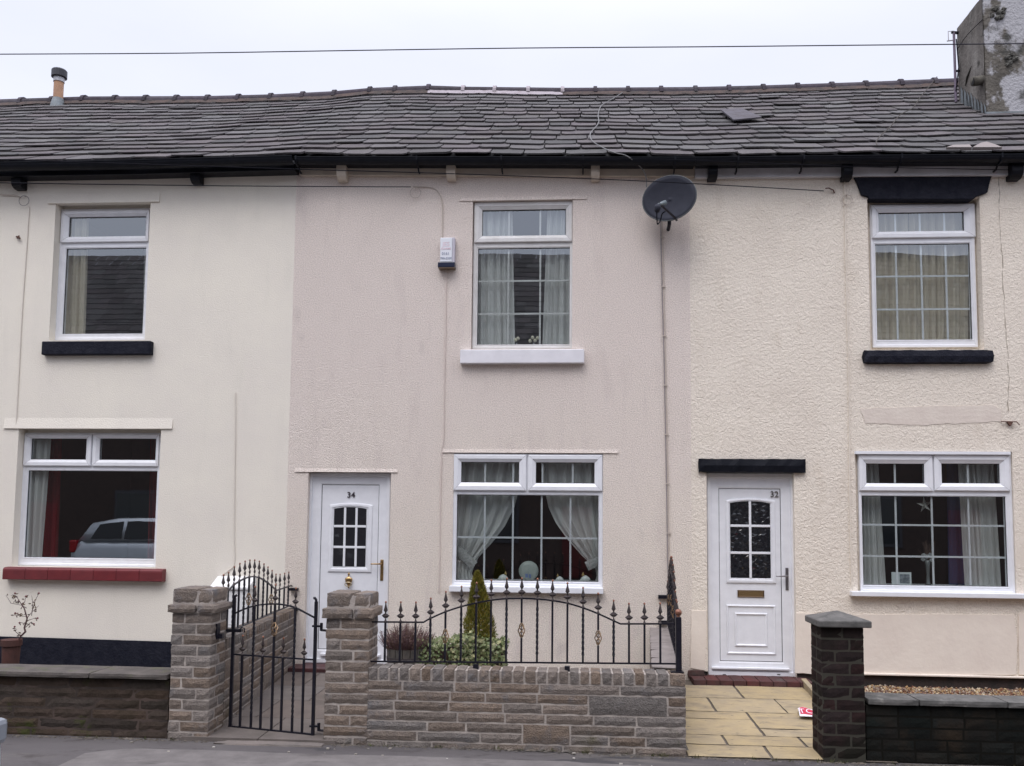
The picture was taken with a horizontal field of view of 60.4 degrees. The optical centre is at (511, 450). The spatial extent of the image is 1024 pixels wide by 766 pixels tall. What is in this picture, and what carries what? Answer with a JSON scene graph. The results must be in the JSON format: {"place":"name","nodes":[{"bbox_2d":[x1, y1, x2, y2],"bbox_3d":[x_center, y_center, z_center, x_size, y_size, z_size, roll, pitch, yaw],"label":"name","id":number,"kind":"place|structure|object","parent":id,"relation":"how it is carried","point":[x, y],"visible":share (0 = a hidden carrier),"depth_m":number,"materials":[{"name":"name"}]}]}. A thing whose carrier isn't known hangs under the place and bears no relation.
{"place":"outdoors","nodes":[
{"label":"outdoors","id":0,"kind":"place"},
{"bbox_2d":[181,672,335,744],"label":"garden path","id":1,"kind":"structure","parent":0,"point":[224,732],"depth_m":7.28,"materials":[{"name":"grey concrete"}]},
{"bbox_2d":[386,648,423,664],"bbox_3d":[-0.978,2.039,8.106,0.361,0.441,0.361,0,-4,4],"label":"wooden tub","id":2,"kind":"object","parent":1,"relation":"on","point":[393,655],"visible":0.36,"depth_m":7.97,"materials":[{"name":"grey wood"}]},
{"bbox_2d":[377,623,435,650],"bbox_3d":[-0.976,1.716,8.128,0.540,0.312,0.513,4,-6,-36],"label":"heather","id":3,"kind":"object","parent":2,"relation":"on","point":[407,639],"visible":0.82,"depth_m":8.04,"materials":[{"name":"plant"}]},
{"bbox_2d":[423,646,502,666],"bbox_3d":[-0.458,2.055,8.188,0.782,0.427,0.304,0,-4,4],"label":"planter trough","id":4,"kind":"object","parent":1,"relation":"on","point":[447,657],"visible":0.09,"depth_m":8.06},
{"bbox_2d":[416,629,509,666],"bbox_3d":[-0.463,1.944,8.138,0.896,0.598,0.412,0,-4,4],"label":"ivy","id":5,"kind":"object","parent":4,"relation":"in","point":[454,640],"visible":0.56,"depth_m":7.99,"materials":[{"name":"green plant"}]},
{"bbox_2d":[462,569,496,650],"bbox_3d":[-0.308,1.637,8.196,0.345,1.065,0.330,0,-4,4],"label":"conifer","id":6,"kind":"object","parent":4,"relation":"in","point":[483,613],"visible":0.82,"depth_m":8.15,"materials":[{"name":"green plant"}]},
{"bbox_2d":[0,0,978,98],"label":"sky","id":7,"kind":"structure","parent":0,"point":[26,26],"materials":[{"name":"white"}]},
{"bbox_2d":[0,734,985,765],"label":"pavement","id":8,"kind":"structure","parent":0,"point":[23,750],"depth_m":6.39,"materials":[{"name":"grey asphalt"}]},
{"bbox_2d":[0,664,170,738],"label":"garden wall","id":9,"kind":"structure","parent":8,"relation":"on","point":[94,701],"depth_m":6.80,"materials":[{"name":"brown stone"}]},
{"bbox_2d":[167,586,231,739],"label":"stone pillar","id":10,"kind":"structure","parent":8,"relation":"on","point":[198,649],"depth_m":6.75,"materials":[{"name":"grey stone"}]},
{"bbox_2d":[226,584,325,735],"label":"iron gate","id":11,"kind":"structure","parent":10,"relation":"attached to","point":[233,630],"depth_m":6.89,"materials":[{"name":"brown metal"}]},
{"bbox_2d":[222,609,293,725],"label":"garden wall","id":12,"kind":"structure","parent":8,"relation":"on","point":[285,621],"depth_m":7.99,"materials":[{"name":"stone"}]},
{"bbox_2d":[221,559,298,633],"bbox_3d":[-2.352,1.312,8.238,0.093,0.626,2.559,1,-4,0],"label":"iron railing","id":13,"kind":"object","parent":12,"relation":"on","point":[232,587],"visible":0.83,"depth_m":8.00,"materials":[{"name":"brown metal"}]},
{"bbox_2d":[213,740,323,746],"bbox_3d":[-1.821,2.209,6.604,0.846,0.059,0.126,0,-4,4],"label":"threshold","id":14,"kind":"object","parent":8,"relation":"on","point":[273,743],"visible":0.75,"depth_m":6.57,"materials":[{"name":"grey concrete"}]},
{"bbox_2d":[59,749,639,765],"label":"pavement patch","id":15,"kind":"object","parent":8,"relation":"on","point":[147,757],"visible":1,"depth_m":6.16,"materials":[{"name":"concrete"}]},
{"bbox_2d":[322,590,382,744],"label":"stone pillar","id":16,"kind":"structure","parent":8,"relation":"on","point":[351,637],"depth_m":6.65,"materials":[{"name":"grey stone"}]},
{"bbox_2d":[129,741,733,765],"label":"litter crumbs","id":17,"kind":"object","parent":8,"relation":"on","point":[391,748],"visible":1,"depth_m":6.37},
{"bbox_2d":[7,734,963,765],"bbox_3d":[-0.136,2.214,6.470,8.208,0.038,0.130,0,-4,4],"label":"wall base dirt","id":18,"kind":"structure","parent":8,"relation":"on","point":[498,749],"depth_m":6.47,"materials":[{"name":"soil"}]},
{"bbox_2d":[84,736,898,764],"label":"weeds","id":19,"kind":"object","parent":8,"relation":"on","point":[664,754],"visible":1,"depth_m":6.43,"materials":[{"name":"green plant"}]},
{"bbox_2d":[367,663,685,756],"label":"garden wall","id":20,"kind":"structure","parent":8,"relation":"on","point":[638,711],"depth_m":6.53,"materials":[{"name":"stone"}]},
{"bbox_2d":[370,577,683,672],"bbox_3d":[0.096,1.304,6.646,2.369,0.692,0.075,0,-4,4],"label":"iron railing","id":21,"kind":"object","parent":20,"relation":"on","point":[659,617],"visible":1,"depth_m":6.64,"materials":[{"name":"brown metal"}]},
{"bbox_2d":[650,627,675,670],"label":"garden wall","id":22,"kind":"structure","parent":8,"relation":"on","point":[667,653],"depth_m":7.63,"materials":[{"name":"stone"}]},
{"bbox_2d":[658,556,678,652],"bbox_3d":[1.436,1.327,7.913,0.107,0.757,2.656,0,-5,6],"label":"iron railing","id":23,"kind":"object","parent":22,"relation":"on","point":[672,601],"visible":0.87,"depth_m":7.81,"materials":[{"name":"brown metal"}]},
{"bbox_2d":[685,680,897,762],"bbox_3d":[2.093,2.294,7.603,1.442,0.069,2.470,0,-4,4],"label":"yellow path","id":24,"kind":"structure","parent":8,"relation":"on","point":[728,725],"depth_m":7.38,"materials":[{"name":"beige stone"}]},
{"bbox_2d":[798,707,811,716],"bbox_3d":[2.568,2.262,7.636,0.169,0.048,0.354,-1,-5,20],"label":"leaflet","id":25,"kind":"object","parent":24,"relation":"on","point":[804,711],"visible":0.62,"depth_m":7.61,"materials":[{"name":"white paper"}]},
{"bbox_2d":[801,678,811,696],"bbox_3d":[2.870,2.331,8.339,0.050,0.140,1.166,0,-5,8],"label":"path edging","id":26,"kind":"object","parent":24,"relation":"on","point":[807,686],"visible":0.26,"depth_m":8.62,"materials":[{"name":"beige stone"}]},
{"bbox_2d":[805,610,871,762],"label":"brick pillar","id":27,"kind":"structure","parent":8,"relation":"on","point":[838,688],"depth_m":6.39,"materials":[{"name":"brick"}]},
{"bbox_2d":[865,692,1023,765],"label":"garden wall","id":28,"kind":"structure","parent":8,"relation":"on","point":[951,729],"depth_m":6.34,"materials":[{"name":"black brick"}]},
{"bbox_2d":[0,43,1023,54],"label":"overhead wire","id":29,"kind":"object","parent":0,"point":[518,48],"visible":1,"depth_m":5.63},
{"bbox_2d":[864,684,1023,695],"bbox_3d":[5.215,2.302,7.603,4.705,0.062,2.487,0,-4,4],"label":"gravel","id":30,"kind":"structure","parent":0,"point":[951,690],"depth_m":8.70,"materials":[{"name":"beige gravel"}]},
{"bbox_3d":[-1.067,-2.853,9.742,0.125,0.126,0.028,0,-4,4],"label":"cable ring","id":31,"kind":"object","parent":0,"visible":0},
{"bbox_2d":[0,182,410,186],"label":"telephone wire","id":32,"kind":"object","parent":31,"relation":"attached to","point":[202,185],"visible":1,"depth_m":8.88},
{"label":"road","id":33,"kind":"structure","parent":0,"visible":0},
{"bbox_2d":[0,718,6,763],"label":"parked car","id":34,"kind":"object","parent":33,"relation":"on","point":[3,728],"visible":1,"depth_m":4.84,"materials":[{"name":"silver metal"}]},
{"bbox_2d":[0,67,383,666],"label":"terraced house","id":35,"kind":"structure","parent":33,"relation":"on","point":[110,393],"depth_m":9.86,"materials":[{"name":"white paint"}]},
{"bbox_2d":[15,207,29,425],"bbox_3d":[-5.542,-1.530,9.965,0.032,2.528,0.012,0,-4,4],"label":"painted cable","id":36,"kind":"object","parent":35,"relation":"attached to","point":[21,315],"visible":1,"depth_m":9.96,"materials":[{"name":"beige plastic"}]},
{"bbox_2d":[27,439,50,556],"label":"curtain","id":37,"kind":"object","parent":35,"relation":"hanging from","point":[39,479],"visible":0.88,"depth_m":10.00,"materials":[{"name":"white fabric"}]},
{"bbox_2d":[42,439,61,556],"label":"curtain","id":38,"kind":"object","parent":35,"relation":"hanging from","point":[51,536],"visible":0.65,"depth_m":10.14,"materials":[{"name":"fabric"}]},
{"bbox_2d":[65,218,88,333],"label":"curtain","id":39,"kind":"object","parent":35,"relation":"hanging from","point":[76,296],"visible":0.82,"depth_m":10.18,"materials":[{"name":"white fabric"}]},
{"bbox_2d":[18,429,160,566],"bbox_3d":[-4.711,0.524,9.889,1.655,1.542,0.087,0,-4,4],"label":"window","id":40,"kind":"structure","parent":35,"relation":"in","point":[93,462],"depth_m":9.89,"materials":[{"name":"white plastic"}]},
{"bbox_2d":[55,206,149,339],"bbox_3d":[-4.651,-2.028,10.086,1.118,1.598,0.087,0,-4,4],"label":"window","id":41,"kind":"structure","parent":35,"relation":"in","point":[67,243],"depth_m":10.09,"materials":[{"name":"white plastic"}]},
{"bbox_2d":[142,249,145,332],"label":"curtain","id":42,"kind":"object","parent":35,"relation":"hanging from","point":[144,280],"visible":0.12,"depth_m":10.18,"materials":[{"name":"beige fabric"}]},
{"bbox_2d":[147,439,156,557],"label":"curtain","id":43,"kind":"object","parent":35,"relation":"hanging from","point":[152,504],"visible":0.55,"depth_m":10.04,"materials":[{"name":"fabric"}]},
{"bbox_2d":[221,392,235,575],"bbox_3d":[-3.080,0.361,9.639,0.153,2.015,0.012,0,-4,4],"label":"painted cable","id":44,"kind":"object","parent":35,"relation":"attached to","point":[234,486],"visible":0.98,"depth_m":9.63,"materials":[{"name":"beige plastic"}]},
{"bbox_2d":[211,576,255,627],"bbox_3d":[-2.996,1.619,9.430,0.426,0.531,0.219,0,-4,4],"label":"meter box","id":45,"kind":"object","parent":35,"relation":"attached to","point":[217,581],"visible":0.27,"depth_m":9.35,"materials":[{"name":"white plastic"}]},
{"bbox_2d":[285,84,694,679],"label":"terraced house","id":46,"kind":"structure","parent":33,"relation":"on","point":[366,417],"depth_m":9.57,"materials":[{"name":"white paint"}]},
{"bbox_2d":[305,473,390,663],"bbox_3d":[-1.789,1.270,9.576,0.918,2.055,0.133,0,-4,4],"label":"door","id":47,"kind":"structure","parent":46,"relation":"in","point":[349,537],"depth_m":9.59,"materials":[{"name":"white plastic"}]},
{"bbox_2d":[413,186,442,237],"bbox_3d":[-0.929,-2.638,9.717,0.348,0.590,0.011,0,-4,4],"label":"alarm cable","id":48,"kind":"object","parent":46,"relation":"attached to","point":[442,205],"visible":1,"depth_m":9.71,"materials":[{"name":"white plastic"}]},
{"bbox_2d":[438,270,446,592],"bbox_3d":[-0.749,-0.238,9.518,0.037,3.512,0.012,0,-4,4],"label":"alarm cable","id":49,"kind":"object","parent":46,"relation":"attached to","point":[443,429],"visible":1,"depth_m":9.52,"materials":[{"name":"beige plastic"}]},
{"bbox_2d":[438,238,455,269],"bbox_3d":[-0.711,-2.158,9.627,0.187,0.344,0.095,0,-4,4],"label":"alarm box","id":50,"kind":"object","parent":46,"relation":"attached to","point":[447,252],"visible":1,"depth_m":9.59,"materials":[{"name":"grey plastic"}]},
{"bbox_2d":[457,462,518,579],"bbox_3d":[-0.265,0.744,9.562,0.794,1.382,0.085,0,-4,4],"label":"tied curtain","id":51,"kind":"object","parent":46,"relation":"hanging from","point":[470,519],"visible":0.65,"depth_m":9.58,"materials":[{"name":"white fabric"}]},
{"bbox_2d":[478,211,514,344],"bbox_3d":[-0.192,-1.941,9.770,0.469,1.595,0.072,0,-4,4],"label":"curtain","id":52,"kind":"object","parent":46,"relation":"hanging from","point":[492,296],"visible":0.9,"depth_m":9.76,"materials":[{"name":"white fabric"}]},
{"bbox_2d":[472,201,572,348],"bbox_3d":[0.114,-1.927,9.670,1.099,1.664,0.087,0,-4,4],"label":"window","id":53,"kind":"structure","parent":46,"relation":"in","point":[480,242],"depth_m":9.67,"materials":[{"name":"white plastic"}]},
{"bbox_2d":[452,453,602,587],"bbox_3d":[0.167,0.741,9.420,1.602,1.426,0.087,0,-4,4],"label":"window","id":54,"kind":"structure","parent":46,"relation":"in","point":[527,485],"depth_m":9.42,"materials":[{"name":"white plastic"}]},
{"bbox_2d":[497,571,507,579],"bbox_3d":[-0.102,1.350,9.495,0.127,0.105,0.070,0,-4,4],"label":"china bird","id":55,"kind":"object","parent":54,"relation":"on","point":[503,577],"visible":0.81,"depth_m":9.47},
{"bbox_2d":[554,574,563,580],"bbox_3d":[0.505,1.363,9.450,0.102,0.084,0.056,0,-4,4],"label":"china bird","id":56,"kind":"object","parent":54,"relation":"on","point":[559,578],"visible":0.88,"depth_m":9.43},
{"bbox_2d":[579,573,590,580],"bbox_3d":[0.779,1.353,9.431,0.127,0.105,0.070,0,-4,4],"label":"china bird","id":57,"kind":"object","parent":54,"relation":"on","point":[585,578],"visible":0.86,"depth_m":9.41},
{"bbox_2d":[519,561,537,579],"bbox_3d":[0.179,1.299,9.514,0.214,0.214,0.030,0,-4,4],"label":"display plate","id":58,"kind":"object","parent":46,"relation":"on","point":[528,570],"visible":0.95,"depth_m":9.51,"materials":[{"name":"white ceramic"}]},
{"bbox_2d":[528,336,538,343],"bbox_3d":[0.240,-1.204,9.662,0.123,0.118,0.057,0,-4,4],"label":"flower ornament","id":59,"kind":"object","parent":46,"relation":"on","point":[534,340],"visible":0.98,"depth_m":9.65,"materials":[{"name":"white glass"}]},
{"bbox_2d":[542,210,569,343],"bbox_3d":[0.513,-1.930,9.721,0.348,1.586,0.062,0,-4,4],"label":"curtain","id":60,"kind":"object","parent":46,"relation":"hanging from","point":[556,300],"visible":0.81,"depth_m":9.71,"materials":[{"name":"white fabric"}]},
{"bbox_2d":[541,463,597,580],"bbox_3d":[0.657,0.748,9.495,0.708,1.382,0.084,0,-4,4],"label":"tied curtain","id":61,"kind":"object","parent":46,"relation":"hanging from","point":[584,516],"visible":0.56,"depth_m":9.52,"materials":[{"name":"white fabric"}]},
{"bbox_2d":[590,92,646,186],"bbox_3d":[1.294,-4.176,11.394,0.607,2.964,4.026,0,-4,4],"label":"roof cable","id":62,"kind":"object","parent":46,"relation":"on","point":[612,151],"visible":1,"depth_m":9.65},
{"bbox_2d":[660,222,670,576],"bbox_3d":[1.637,-0.431,9.359,0.102,4.139,0.018,0,-4,4],"label":"dish cable","id":63,"kind":"object","parent":46,"relation":"attached to","point":[664,400],"visible":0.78,"depth_m":9.37,"materials":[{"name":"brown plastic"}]},
{"bbox_2d":[642,175,696,230],"bbox_3d":[1.582,-2.606,9.215,0.537,0.614,0.479,3,-5,-29],"label":"satellite dish","id":64,"kind":"object","parent":46,"relation":"attached to","point":[667,202],"visible":0.99,"depth_m":9.26,"materials":[{"name":"grey paint"}]},
{"bbox_2d":[649,0,1023,688],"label":"terraced house","id":65,"kind":"structure","parent":33,"relation":"on","point":[777,358],"depth_m":9.29,"materials":[{"name":"white paint"}]},
{"bbox_2d":[707,473,794,676],"bbox_3d":[2.519,1.294,9.264,0.913,2.120,0.133,0,-4,4],"label":"door","id":66,"kind":"structure","parent":65,"relation":"in","point":[750,556],"depth_m":9.26,"materials":[{"name":"white plastic"}]},
{"bbox_2d":[556,157,1007,169],"bbox_3d":[2.828,-3.037,9.251,4.733,0.162,0.094,0,-4,2],"label":"gutter","id":67,"kind":"object","parent":65,"relation":"attached to","point":[780,163],"visible":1,"depth_m":9.21,"materials":[{"name":"black plastic"}]},
{"bbox_2d":[844,182,851,586],"bbox_3d":[3.533,-0.755,9.247,0.030,4.336,0.014,0,-4,4],"label":"painted cable","id":68,"kind":"object","parent":65,"relation":"attached to","point":[848,384],"visible":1,"depth_m":9.24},
{"bbox_2d":[862,464,885,583],"bbox_3d":[3.816,0.767,9.318,0.256,1.341,0.067,0,-4,4],"label":"curtain","id":69,"kind":"object","parent":65,"relation":"hanging from","point":[873,567],"visible":0.66,"depth_m":9.31,"materials":[{"name":"white fabric"}]},
{"bbox_2d":[875,214,910,339],"bbox_3d":[4.072,-1.897,9.499,0.452,1.528,0.077,0,-4,4],"label":"curtain","id":70,"kind":"object","parent":65,"relation":"hanging from","point":[885,290],"visible":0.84,"depth_m":9.49,"materials":[{"name":"beige fabric"}]},
{"bbox_2d":[891,572,911,584],"bbox_3d":[4.077,1.341,9.211,0.200,0.135,0.018,0,-4,4],"label":"picture frame","id":71,"kind":"object","parent":65,"relation":"on","point":[904,578],"visible":0.76,"depth_m":9.20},
{"bbox_2d":[876,81,933,145],"bbox_3d":[5.090,-4.434,11.324,0.128,2.798,4.647,-2,-5,34],"label":"roof cable","id":72,"kind":"object","parent":65,"relation":"on","point":[902,113],"visible":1,"depth_m":11.26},
{"bbox_2d":[867,202,978,349],"bbox_3d":[4.369,-1.863,9.404,1.157,1.631,0.087,0,-4,4],"label":"window","id":73,"kind":"structure","parent":65,"relation":"in","point":[967,236],"depth_m":9.40,"materials":[{"name":"white plastic"}]},
{"bbox_2d":[917,497,929,510],"bbox_3d":[4.369,0.374,9.332,0.160,0.553,0.048,-1,-5,20],"label":"star ornament","id":74,"kind":"object","parent":65,"relation":"hanging from","point":[924,504],"visible":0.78,"depth_m":9.31,"materials":[{"name":"silver metal"}]},
{"bbox_2d":[919,542,935,584],"bbox_3d":[4.377,1.182,9.285,0.169,0.469,0.104,0,-4,4],"label":"glass vase","id":75,"kind":"object","parent":65,"relation":"on","point":[927,561],"visible":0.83,"depth_m":9.27,"materials":[{"name":"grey glass"}]},
{"bbox_2d":[855,454,1014,592],"bbox_3d":[4.369,0.744,9.127,1.580,1.474,0.087,0,-4,4],"label":"window","id":76,"kind":"structure","parent":65,"relation":"in","point":[932,485],"depth_m":9.12,"materials":[{"name":"white plastic"}]},
{"bbox_2d":[909,213,969,339],"bbox_3d":[4.665,-1.891,9.469,0.770,1.523,0.077,0,-4,4],"label":"curtain","id":77,"kind":"object","parent":65,"relation":"hanging from","point":[934,294],"visible":0.73,"depth_m":9.46,"materials":[{"name":"beige fabric"}]},
{"bbox_2d":[947,31,959,102],"bbox_3d":[6.112,-5.285,12.099,0.237,1.018,0.056,1,-4,-1],"label":"tv aerial","id":78,"kind":"object","parent":65,"relation":"attached to","point":[955,47],"visible":0.91,"depth_m":12.09,"materials":[{"name":"metal"}]},
{"bbox_2d":[947,464,964,584],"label":"curtain","id":79,"kind":"object","parent":65,"relation":"hanging from","point":[955,570],"visible":0.63,"depth_m":9.38,"materials":[{"name":"fabric"}]},
{"bbox_2d":[958,464,1000,585],"bbox_3d":[4.909,0.761,9.242,0.410,1.329,0.075,0,-4,4],"label":"curtain","id":80,"kind":"object","parent":65,"relation":"hanging from","point":[984,541],"visible":0.8,"depth_m":9.23,"materials":[{"name":"white fabric"}]},
{"bbox_2d":[1001,421,1019,425],"bbox_3d":[5.145,-0.279,9.088,0.181,0.056,0.037,0,-5,11],"label":"wall bracket","id":81,"kind":"object","parent":65,"relation":"attached to","point":[1009,423],"depth_m":9.08,"materials":[{"name":"metal"}]},
{"bbox_3d":[3.397,-2.783,9.394,0.120,0.053,0.080,0,-4,4],"label":"wire anchor","id":82,"kind":"object","parent":65,"relation":"attached to","visible":0},
{"bbox_2d":[0,159,823,190],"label":"telephone wire","id":83,"kind":"object","parent":82,"relation":"attached to","point":[393,171],"visible":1,"depth_m":8.51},
{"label":"forecourt","id":84,"kind":"structure","parent":0,"visible":0},
{"bbox_2d":[0,638,22,663],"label":"terracotta pot","id":85,"kind":"object","parent":84,"relation":"on","point":[11,650],"visible":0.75,"depth_m":7.36,"materials":[{"name":"brown ceramic"}]},
{"bbox_2d":[7,592,39,639],"bbox_3d":[-4.134,1.501,7.428,0.298,0.615,0.112,0,-4,4],"label":"rose shrub","id":86,"kind":"object","parent":85,"relation":"in","point":[24,623],"visible":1,"depth_m":7.43,"materials":[{"name":"brown plant"}]}
]}

